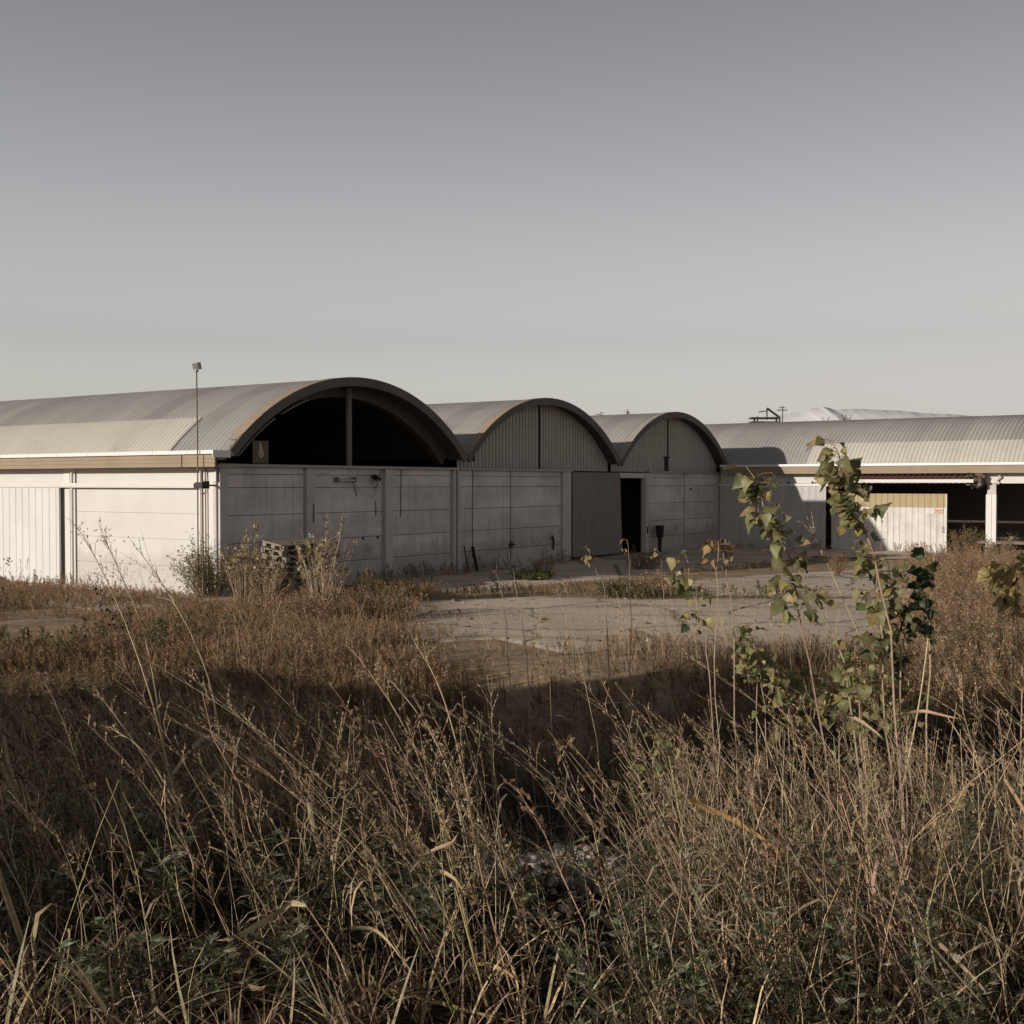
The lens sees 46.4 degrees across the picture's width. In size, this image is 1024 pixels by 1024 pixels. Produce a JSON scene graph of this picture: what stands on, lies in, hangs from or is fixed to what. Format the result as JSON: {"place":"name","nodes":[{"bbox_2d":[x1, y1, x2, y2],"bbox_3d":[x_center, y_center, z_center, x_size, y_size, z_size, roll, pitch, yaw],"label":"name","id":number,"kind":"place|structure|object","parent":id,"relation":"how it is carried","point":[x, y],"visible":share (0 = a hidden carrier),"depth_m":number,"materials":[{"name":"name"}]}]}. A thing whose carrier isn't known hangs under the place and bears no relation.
{"place":"outdoors","nodes":[
{"label":"outdoors","id":0,"kind":"place"},
{"bbox_2d":[0,574,490,805],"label":"yard grass","id":1,"kind":"structure","parent":0,"point":[279,658],"depth_m":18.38,"materials":[{"name":"plant"}]},
{"bbox_2d":[0,539,1023,1023],"bbox_3d":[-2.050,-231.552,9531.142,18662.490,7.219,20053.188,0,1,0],"label":"ground","id":2,"kind":"structure","parent":0,"point":[516,657],"depth_m":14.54,"materials":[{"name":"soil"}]},
{"bbox_2d":[0,785,81,921],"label":"mugwort plant","id":3,"kind":"object","parent":2,"relation":"on","point":[52,824],"visible":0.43,"depth_m":4.64,"materials":[{"name":"green plant"}]},
{"bbox_2d":[0,683,192,829],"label":"mugwort plant","id":4,"kind":"object","parent":2,"relation":"on","point":[71,707],"visible":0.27,"depth_m":6.01,"materials":[{"name":"brown plant"}]},
{"bbox_2d":[35,905,171,1023],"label":"mugwort plant","id":5,"kind":"object","parent":2,"relation":"on","point":[91,970],"visible":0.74,"depth_m":3.78,"materials":[{"name":"green plant"}]},
{"bbox_2d":[95,587,134,798],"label":"weed plant","id":6,"kind":"object","parent":2,"relation":"on","point":[112,619],"visible":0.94,"depth_m":12.04,"materials":[{"name":"brown plant"}]},
{"bbox_2d":[61,517,182,900],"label":"tall grass","id":7,"kind":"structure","parent":2,"relation":"on","point":[153,752],"depth_m":4.62,"materials":[{"name":"beige plant"}]},
{"bbox_2d":[0,587,249,670],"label":"green yard weeds","id":8,"kind":"object","parent":2,"relation":"on","point":[160,623],"visible":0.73,"depth_m":20.92,"materials":[{"name":"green plant"}]},
{"bbox_2d":[75,672,194,930],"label":"tall grass","id":9,"kind":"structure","parent":2,"relation":"on","point":[176,815],"depth_m":4.42,"materials":[{"name":"beige plant"}]},
{"bbox_2d":[97,517,176,888],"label":"tall grass","id":10,"kind":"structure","parent":2,"relation":"on","point":[146,769],"depth_m":4.69,"materials":[{"name":"beige plant"}]},
{"bbox_2d":[0,591,293,617],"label":"side slab","id":11,"kind":"structure","parent":2,"relation":"on","point":[102,607],"depth_m":28.46,"materials":[{"name":"concrete"}]},
{"bbox_2d":[100,789,208,950],"bbox_3d":[-1.269,1.293,4.300,0.350,0.517,0.553,-1,2,-37],"label":"mugwort plant","id":12,"kind":"object","parent":2,"relation":"on","point":[170,884],"visible":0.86,"depth_m":4.29,"materials":[{"name":"green plant"}]},
{"bbox_2d":[123,528,236,885],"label":"tall grass","id":13,"kind":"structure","parent":2,"relation":"on","point":[183,714],"depth_m":4.80,"materials":[{"name":"beige plant"}]},
{"bbox_2d":[162,528,239,597],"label":"shrub","id":14,"kind":"object","parent":2,"relation":"on","point":[211,575],"visible":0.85,"depth_m":30.05,"materials":[{"name":"green plant"}]},
{"bbox_2d":[192,362,214,594],"bbox_3d":[-7.636,-0.739,30.019,0.330,5.985,0.717,1,2,35],"label":"floodlight mast","id":15,"kind":"object","parent":2,"relation":"on","point":[196,366],"visible":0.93,"depth_m":29.76,"materials":[{"name":"metal"}]},
{"bbox_2d":[159,693,268,851],"bbox_3d":[-1.449,1.284,5.726,0.494,0.820,0.692,-1,2,-23],"label":"mugwort plant","id":16,"kind":"object","parent":2,"relation":"on","point":[182,729],"visible":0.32,"depth_m":5.69,"materials":[{"name":"brown plant"}]},
{"bbox_2d":[0,377,467,595],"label":"vaulted hall","id":17,"kind":"structure","parent":2,"relation":"on","point":[123,466],"depth_m":34.10,"materials":[{"name":"concrete"}]},
{"bbox_2d":[0,487,60,583],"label":"sliding door","id":18,"kind":"structure","parent":17,"relation":"in","point":[30,517],"depth_m":34.73,"materials":[{"name":"metal"}]},
{"bbox_2d":[217,521,277,600],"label":"shoot clump","id":19,"kind":"object","parent":2,"relation":"on","point":[244,554],"visible":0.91,"depth_m":29.20,"materials":[{"name":"beige plant"}]},
{"bbox_2d":[173,916,326,1018],"bbox_3d":[-0.795,1.414,3.734,0.485,0.279,0.339,-1,2,-33],"label":"mugwort plant","id":20,"kind":"object","parent":2,"relation":"on","point":[214,951],"visible":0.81,"depth_m":3.71,"materials":[{"name":"green plant"}]},
{"bbox_2d":[241,555,297,602],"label":"shoot clump","id":21,"kind":"object","parent":2,"relation":"on","point":[274,580],"visible":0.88,"depth_m":28.88,"materials":[{"name":"beige plant"}]},
{"bbox_2d":[255,577,309,584],"bbox_3d":[-5.937,1.757,31.035,0.801,0.144,1.200,2,3,41],"label":"wooden pallet","id":22,"kind":"object","parent":2,"relation":"on","point":[293,580],"visible":0.32,"depth_m":30.83,"materials":[{"name":"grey wood"}]},
{"bbox_2d":[260,570,312,578],"bbox_3d":[-5.882,1.607,30.978,0.801,0.144,1.200,3,4,40],"label":"wooden pallet","id":23,"kind":"object","parent":22,"relation":"on","point":[295,575],"visible":0.29,"depth_m":30.73,"materials":[{"name":"grey wood"}]},
{"bbox_2d":[262,564,313,573],"bbox_3d":[-5.852,1.453,31.013,0.801,0.144,1.200,5,5,39],"label":"wooden pallet","id":24,"kind":"object","parent":23,"relation":"on","point":[291,570],"visible":0.4,"depth_m":30.77,"materials":[{"name":"grey wood"}]},
{"bbox_2d":[260,558,313,567],"bbox_3d":[-5.831,1.300,30.969,0.801,0.144,1.200,5,4,28],"label":"wooden pallet","id":25,"kind":"object","parent":24,"relation":"on","point":[294,563],"visible":0.45,"depth_m":30.67,"materials":[{"name":"grey wood"}]},
{"bbox_2d":[262,552,315,562],"bbox_3d":[-5.762,1.146,30.919,0.801,0.144,1.200,7,5,28],"label":"wooden pallet","id":26,"kind":"object","parent":25,"relation":"on","point":[285,559],"visible":0.52,"depth_m":30.53,"materials":[{"name":"grey wood"}]},
{"bbox_2d":[261,546,313,556],"bbox_3d":[-5.760,0.989,30.920,0.801,0.144,1.200,10,8,37],"label":"wooden pallet","id":27,"kind":"object","parent":26,"relation":"on","point":[279,552],"visible":0.5,"depth_m":30.60,"materials":[{"name":"grey wood"}]},
{"bbox_2d":[262,537,317,550],"bbox_3d":[-5.703,0.832,30.822,0.801,0.144,1.200,12,10,36],"label":"wooden pallet","id":28,"kind":"object","parent":27,"relation":"on","point":[284,544],"visible":0.84,"depth_m":30.59,"materials":[{"name":"grey wood"}]},
{"bbox_2d":[217,900,355,997],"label":"tall grass","id":29,"kind":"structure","parent":2,"relation":"on","point":[260,923],"depth_m":3.79,"materials":[{"name":"beige plant"}]},
{"bbox_2d":[236,828,364,931],"bbox_3d":[-0.769,1.346,4.363,0.469,0.326,0.323,-1,1,-20],"label":"mugwort plant","id":30,"kind":"object","parent":2,"relation":"on","point":[278,876],"visible":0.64,"depth_m":4.35,"materials":[{"name":"green plant"}]},
{"bbox_2d":[267,584,351,625],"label":"shrub","id":31,"kind":"object","parent":2,"relation":"on","point":[295,607],"visible":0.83,"depth_m":24.46,"materials":[{"name":"brown plant"}]},
{"bbox_2d":[286,513,358,604],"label":"shoot clump","id":32,"kind":"object","parent":2,"relation":"on","point":[325,546],"visible":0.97,"depth_m":27.91,"materials":[{"name":"beige plant"}]},
{"bbox_2d":[0,603,720,867],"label":"sparse stalks","id":33,"kind":"object","parent":2,"relation":"on","point":[560,792],"visible":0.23,"depth_m":6.10,"materials":[{"name":"plant"}]},
{"bbox_2d":[347,580,427,621],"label":"shrub","id":34,"kind":"object","parent":2,"relation":"on","point":[382,596],"visible":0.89,"depth_m":25.47,"materials":[{"name":"brown plant"}]},
{"bbox_2d":[337,617,475,891],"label":"tall grass","id":35,"kind":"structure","parent":2,"relation":"on","point":[386,695],"depth_m":4.61,"materials":[{"name":"beige plant"}]},
{"bbox_2d":[346,828,470,971],"bbox_3d":[-0.374,1.349,4.159,0.482,0.377,0.612,0,1,0],"label":"mugwort plant","id":36,"kind":"object","parent":2,"relation":"on","point":[426,909],"visible":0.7,"depth_m":4.21,"materials":[{"name":"green plant"}]},
{"bbox_2d":[0,797,854,1023],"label":"leaves","id":37,"kind":"object","parent":2,"relation":"on","point":[283,871],"visible":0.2,"depth_m":4.50,"materials":[{"name":"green plant"}]},
{"bbox_2d":[339,848,519,1023],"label":"tall grass","id":38,"kind":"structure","parent":2,"relation":"on","point":[423,998],"depth_m":3.73,"materials":[{"name":"beige plant"}]},
{"bbox_2d":[238,398,621,570],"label":"vaulted hall","id":39,"kind":"structure","parent":2,"relation":"on","point":[515,501],"depth_m":42.56,"materials":[{"name":"concrete"}]},
{"bbox_2d":[572,472,621,556],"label":"sliding sheet door","id":40,"kind":"structure","parent":39,"relation":"in","point":[596,497],"depth_m":45.86,"materials":[{"name":"metal"}]},
{"bbox_2d":[407,775,529,1023],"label":"tall grass","id":41,"kind":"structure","parent":2,"relation":"on","point":[445,845],"depth_m":3.77,"materials":[{"name":"beige plant"}]},
{"bbox_2d":[356,550,582,582],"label":"wall foot weeds","id":42,"kind":"object","parent":2,"relation":"on","point":[417,573],"depth_m":37.64,"materials":[{"name":"plant"}]},
{"bbox_2d":[2,546,1015,604],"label":"concrete apron","id":43,"kind":"object","parent":2,"relation":"on","point":[610,566],"visible":0.29,"depth_m":40.77,"materials":[{"name":"concrete"}]},
{"bbox_2d":[8,570,200,595],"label":"flank weeds","id":44,"kind":"object","parent":43,"relation":"on","point":[64,576],"visible":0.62,"depth_m":33.10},
{"bbox_2d":[945,524,985,556],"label":"shrub","id":45,"kind":"object","parent":43,"relation":"on","point":[962,539],"visible":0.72,"depth_m":46.44,"materials":[{"name":"brown plant"}]},
{"bbox_2d":[0,658,1023,1023],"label":"dry weeds","id":46,"kind":"object","parent":2,"relation":"on","point":[356,780],"visible":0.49,"depth_m":4.67,"materials":[{"name":"plant"}]},
{"bbox_2d":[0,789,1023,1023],"bbox_3d":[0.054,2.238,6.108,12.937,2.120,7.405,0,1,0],"label":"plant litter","id":47,"kind":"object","parent":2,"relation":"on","point":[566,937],"visible":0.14,"depth_m":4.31,"materials":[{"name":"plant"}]},
{"bbox_2d":[0,683,1023,1023],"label":"straw stalks","id":48,"kind":"object","parent":2,"relation":"on","point":[822,849],"visible":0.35,"depth_m":4.23,"materials":[{"name":"plant"}]},
{"bbox_2d":[0,743,1023,1023],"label":"mugwort","id":49,"kind":"object","parent":2,"relation":"on","point":[834,927],"visible":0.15,"depth_m":3.97,"materials":[{"name":"green plant"}]},
{"bbox_2d":[0,790,1023,1023],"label":"dead weeds","id":50,"kind":"object","parent":2,"relation":"on","point":[712,958],"visible":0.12,"depth_m":3.81,"materials":[{"name":"plant"}]},
{"bbox_2d":[0,725,1023,1023],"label":"pale blades","id":51,"kind":"object","parent":2,"relation":"on","point":[16,787],"visible":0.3,"depth_m":4.67,"materials":[{"name":"plant"}]},
{"bbox_2d":[200,587,857,732],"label":"rim stalks","id":52,"kind":"object","parent":2,"relation":"on","point":[719,640],"visible":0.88,"depth_m":19.02,"materials":[{"name":"plant"}]},
{"bbox_2d":[466,826,593,909],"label":"mugwort plant","id":53,"kind":"object","parent":2,"relation":"on","point":[557,873],"visible":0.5,"depth_m":4.78,"materials":[{"name":"green plant"}]},
{"bbox_2d":[302,580,760,601],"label":"joint weeds","id":54,"kind":"object","parent":2,"relation":"on","point":[464,591],"visible":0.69,"depth_m":30.59,"materials":[{"name":"plant"}]},
{"bbox_2d":[509,567,556,579],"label":"shrub","id":55,"kind":"object","parent":2,"relation":"on","point":[532,574],"visible":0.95,"depth_m":35.67,"materials":[{"name":"green plant"}]},
{"bbox_2d":[353,412,727,552],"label":"vaulted hall","id":56,"kind":"structure","parent":2,"relation":"on","point":[671,462],"depth_m":51.70,"materials":[{"name":"concrete"}]},
{"bbox_2d":[581,546,616,849],"bbox_3d":[0.561,1.500,7.549,0.260,2.579,0.140,0,1,0],"label":"dry plant","id":57,"kind":"object","parent":2,"relation":"on","point":[587,559],"visible":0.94,"depth_m":7.52,"materials":[{"name":"brown plant"}]},
{"bbox_2d":[593,578,640,597],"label":"shrub","id":58,"kind":"object","parent":2,"relation":"on","point":[613,584],"visible":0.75,"depth_m":30.55,"materials":[{"name":"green plant"}]},
{"bbox_2d":[439,842,803,933],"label":"pebbles","id":59,"kind":"object","parent":2,"relation":"on","point":[591,887],"visible":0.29,"depth_m":5.15,"materials":[{"name":"grey stone"}]},
{"bbox_2d":[606,898,679,991],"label":"mugwort plant","id":60,"kind":"object","parent":2,"relation":"on","point":[615,921],"visible":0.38,"depth_m":4.11,"materials":[{"name":"green plant"}]},
{"bbox_2d":[618,544,667,569],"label":"shrub","id":61,"kind":"object","parent":2,"relation":"on","point":[640,557],"visible":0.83,"depth_m":40.08,"materials":[{"name":"green plant"}]},
{"bbox_2d":[527,560,768,589],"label":"apron weeds","id":62,"kind":"object","parent":2,"relation":"on","point":[722,566],"visible":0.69,"depth_m":35.59,"materials":[{"name":"plant"}]},
{"bbox_2d":[630,727,687,928],"bbox_3d":[0.563,1.244,4.636,0.235,0.816,0.160,0,1,7],"label":"weed","id":63,"kind":"object","parent":2,"relation":"on","point":[669,751],"visible":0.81,"depth_m":4.62,"materials":[{"name":"green plant"}]},
{"bbox_2d":[314,702,1023,1023],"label":"foxtail grass","id":64,"kind":"structure","parent":2,"relation":"on","point":[874,769],"depth_m":4.46,"materials":[{"name":"plant"}]},
{"bbox_2d":[664,549,728,893],"bbox_3d":[0.793,0.954,5.207,0.267,1.573,0.201,1,2,30],"label":"poplar sapling","id":65,"kind":"object","parent":2,"relation":"on","point":[681,584],"visible":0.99,"depth_m":5.19,"materials":[{"name":"green plant"}]},
{"bbox_2d":[397,596,995,659],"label":"yard slab","id":66,"kind":"structure","parent":2,"relation":"on","point":[840,609],"depth_m":25.22,"materials":[{"name":"concrete"}]},
{"bbox_2d":[373,575,978,650],"bbox_3d":[4.509,2.172,28.806,14.988,0.260,16.516,0,1,0],"label":"grit","id":67,"kind":"object","parent":66,"relation":"on","point":[457,599],"visible":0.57,"depth_m":26.93,"materials":[{"name":"gravel"}]},
{"bbox_2d":[360,599,1020,658],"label":"edge weeds","id":68,"kind":"object","parent":66,"relation":"on","point":[410,616],"visible":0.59,"depth_m":20.85,"materials":[{"name":"plant"}]},
{"bbox_2d":[575,579,821,600],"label":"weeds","id":69,"kind":"object","parent":2,"relation":"on","point":[653,590],"visible":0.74,"depth_m":30.29,"materials":[{"name":"brown plant"}]},
{"bbox_2d":[634,948,764,1023],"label":"mugwort plant","id":70,"kind":"object","parent":2,"relation":"on","point":[665,975],"visible":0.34,"depth_m":3.77,"materials":[{"name":"green plant"}]},
{"bbox_2d":[700,538,740,903],"bbox_3d":[0.873,0.916,5.065,0.164,1.612,0.187,1,2,36],"label":"poplar sapling","id":71,"kind":"object","parent":2,"relation":"on","point":[707,547],"visible":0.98,"depth_m":5.04,"materials":[{"name":"brown plant"}]},
{"bbox_2d":[663,789,821,987],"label":"tall grass","id":72,"kind":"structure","parent":2,"relation":"on","point":[705,807],"depth_m":4.21,"materials":[{"name":"beige plant"}]},
{"bbox_2d":[726,622,791,912],"bbox_3d":[1.067,1.124,5.150,0.306,1.313,0.158,-1,2,-22],"label":"poplar sapling","id":73,"kind":"object","parent":2,"relation":"on","point":[758,659],"visible":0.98,"depth_m":5.12,"materials":[{"name":"green plant"}]},
{"bbox_2d":[737,948,834,1023],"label":"mugwort plant","id":74,"kind":"object","parent":2,"relation":"on","point":[751,963],"visible":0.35,"depth_m":3.89,"materials":[{"name":"green plant"}]},
{"bbox_2d":[619,569,965,597],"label":"yard slab","id":75,"kind":"structure","parent":2,"relation":"on","point":[813,579],"depth_m":34.50,"materials":[{"name":"concrete"}]},
{"bbox_2d":[619,570,675,595],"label":"shrub","id":76,"kind":"object","parent":75,"relation":"on","point":[649,581],"visible":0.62,"depth_m":31.26,"materials":[{"name":"brown plant"}]},
{"bbox_2d":[723,463,875,928],"bbox_3d":[1.204,0.789,5.047,0.658,1.989,0.230,0,1,-9],"label":"poplar sapling","id":77,"kind":"object","parent":2,"relation":"on","point":[775,531],"visible":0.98,"depth_m":5.00,"materials":[{"name":"green plant"}]},
{"bbox_2d":[782,491,894,921],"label":"tall grass","id":78,"kind":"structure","parent":2,"relation":"on","point":[861,641],"depth_m":5.14,"materials":[{"name":"beige plant"}]},
{"bbox_2d":[762,662,933,917],"bbox_3d":[1.482,1.239,5.333,0.743,1.200,0.255,0,1,0],"label":"poplar sapling","id":79,"kind":"object","parent":2,"relation":"on","point":[796,683],"visible":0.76,"depth_m":5.30,"materials":[{"name":"green plant"}]},
{"bbox_2d":[806,429,910,938],"bbox_3d":[1.399,0.711,4.817,0.440,2.087,0.236,0,1,0],"label":"poplar sapling","id":80,"kind":"object","parent":2,"relation":"on","point":[835,478],"visible":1,"depth_m":4.78,"materials":[{"name":"green plant"}]},
{"bbox_2d":[762,692,955,1022],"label":"tall grass","id":81,"kind":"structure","parent":2,"relation":"on","point":[865,723],"depth_m":4.03,"materials":[{"name":"beige plant"}]},
{"bbox_2d":[704,415,1023,552],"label":"vaulted hall","id":82,"kind":"structure","parent":2,"relation":"on","point":[933,480],"depth_m":52.44,"materials":[{"name":"metal"}]},
{"bbox_2d":[719,486,825,548],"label":"sliding door","id":83,"kind":"structure","parent":82,"relation":"in","point":[732,528],"depth_m":53.21,"materials":[{"name":"metal"}]},
{"bbox_2d":[831,493,946,552],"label":"hinged door","id":84,"kind":"structure","parent":82,"relation":"in","point":[907,519],"depth_m":50.43,"materials":[{"name":"metal"}]},
{"bbox_2d":[829,547,922,927],"bbox_3d":[1.525,0.958,5.015,0.368,1.636,0.270,0,1,-12],"label":"poplar sapling","id":85,"kind":"object","parent":2,"relation":"on","point":[863,566],"visible":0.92,"depth_m":4.97,"materials":[{"name":"green plant"}]},
{"bbox_2d":[883,547,940,907],"bbox_3d":[1.679,0.969,5.071,0.148,1.648,0.290,-1,2,-26],"label":"poplar sapling","id":86,"kind":"object","parent":2,"relation":"on","point":[921,583],"visible":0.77,"depth_m":5.03,"materials":[{"name":"green plant"}]},
{"bbox_2d":[901,574,934,911],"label":"tall grass","id":87,"kind":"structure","parent":2,"relation":"on","point":[913,736],"depth_m":4.92,"materials":[{"name":"beige plant"}]},
{"bbox_2d":[869,786,999,1021],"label":"tall grass","id":88,"kind":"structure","parent":2,"relation":"on","point":[944,948],"depth_m":3.84,"materials":[{"name":"beige plant"}]},
{"bbox_2d":[861,541,1023,701],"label":"brown scrub growth","id":89,"kind":"object","parent":2,"relation":"on","point":[951,608],"visible":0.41,"depth_m":22.53,"materials":[{"name":"plant"}]},
{"bbox_2d":[879,943,1016,1023],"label":"mugwort plant","id":90,"kind":"object","parent":2,"relation":"on","point":[964,996],"visible":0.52,"depth_m":3.88,"materials":[{"name":"green plant"}]},
{"bbox_2d":[897,602,1012,644],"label":"scrub bush","id":91,"kind":"object","parent":2,"relation":"on","point":[963,617],"visible":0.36,"depth_m":21.43,"materials":[{"name":"brown plant"}]},
{"bbox_2d":[918,544,1009,583],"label":"scrub bush","id":92,"kind":"object","parent":2,"relation":"on","point":[962,568],"visible":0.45,"depth_m":34.04,"materials":[{"name":"brown plant"}]},
{"bbox_2d":[912,559,1023,615],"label":"scrub bush","id":93,"kind":"object","parent":2,"relation":"on","point":[943,589],"visible":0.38,"depth_m":26.02,"materials":[{"name":"brown plant"}]},
{"bbox_2d":[925,770,1018,962],"bbox_3d":[1.783,1.396,4.639,0.370,0.665,0.638,1,1,21],"label":"mugwort plant","id":94,"kind":"object","parent":2,"relation":"on","point":[972,823],"visible":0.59,"depth_m":4.66,"materials":[{"name":"green plant"}]},
{"bbox_2d":[931,608,1023,671],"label":"scrub bush","id":95,"kind":"object","parent":2,"relation":"on","point":[965,636],"visible":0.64,"depth_m":18.58,"materials":[{"name":"brown plant"}]},
{"bbox_2d":[955,554,1023,632],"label":"scrub bush","id":96,"kind":"object","parent":2,"relation":"on","point":[1009,608],"visible":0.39,"depth_m":22.93,"materials":[{"name":"brown plant"}]},
{"bbox_2d":[955,534,1023,595],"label":"scrub bush","id":97,"kind":"object","parent":2,"relation":"on","point":[1008,564],"visible":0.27,"depth_m":31.06,"materials":[{"name":"brown plant"}]},
{"bbox_2d":[962,532,1018,558],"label":"shrub","id":98,"kind":"object","parent":2,"relation":"on","point":[993,544],"visible":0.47,"depth_m":44.36,"materials":[{"name":"brown plant"}]},
{"bbox_2d":[971,553,1023,902],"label":"poplar sapling","id":99,"kind":"object","parent":2,"relation":"on","point":[988,575],"visible":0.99,"depth_m":5.43,"materials":[{"name":"green plant"}]},
{"bbox_2d":[0,620,1023,1022],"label":"panicle grass","id":100,"kind":"structure","parent":0,"point":[564,782],"depth_m":4.58,"materials":[{"name":"plant"}]},
{"bbox_2d":[0,619,1023,886],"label":"ditch grass","id":101,"kind":"structure","parent":0,"point":[682,703],"depth_m":16.36,"materials":[{"name":"plant"}]},
{"bbox_2d":[0,0,1023,423],"label":"sky","id":102,"kind":"structure","parent":0,"point":[710,211],"materials":[{"name":"grey"}]},
{"bbox_2d":[742,407,967,422],"bbox_3d":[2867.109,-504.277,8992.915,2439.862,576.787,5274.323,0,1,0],"label":"snowy mountains","id":103,"kind":"structure","parent":0,"point":[818,413],"depth_m":8826.72,"materials":[{"name":"snow"}]},
{"bbox_2d":[864,555,1023,726],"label":"yard grass","id":104,"kind":"structure","parent":0,"point":[962,688],"depth_m":15.64,"materials":[{"name":"plant"}]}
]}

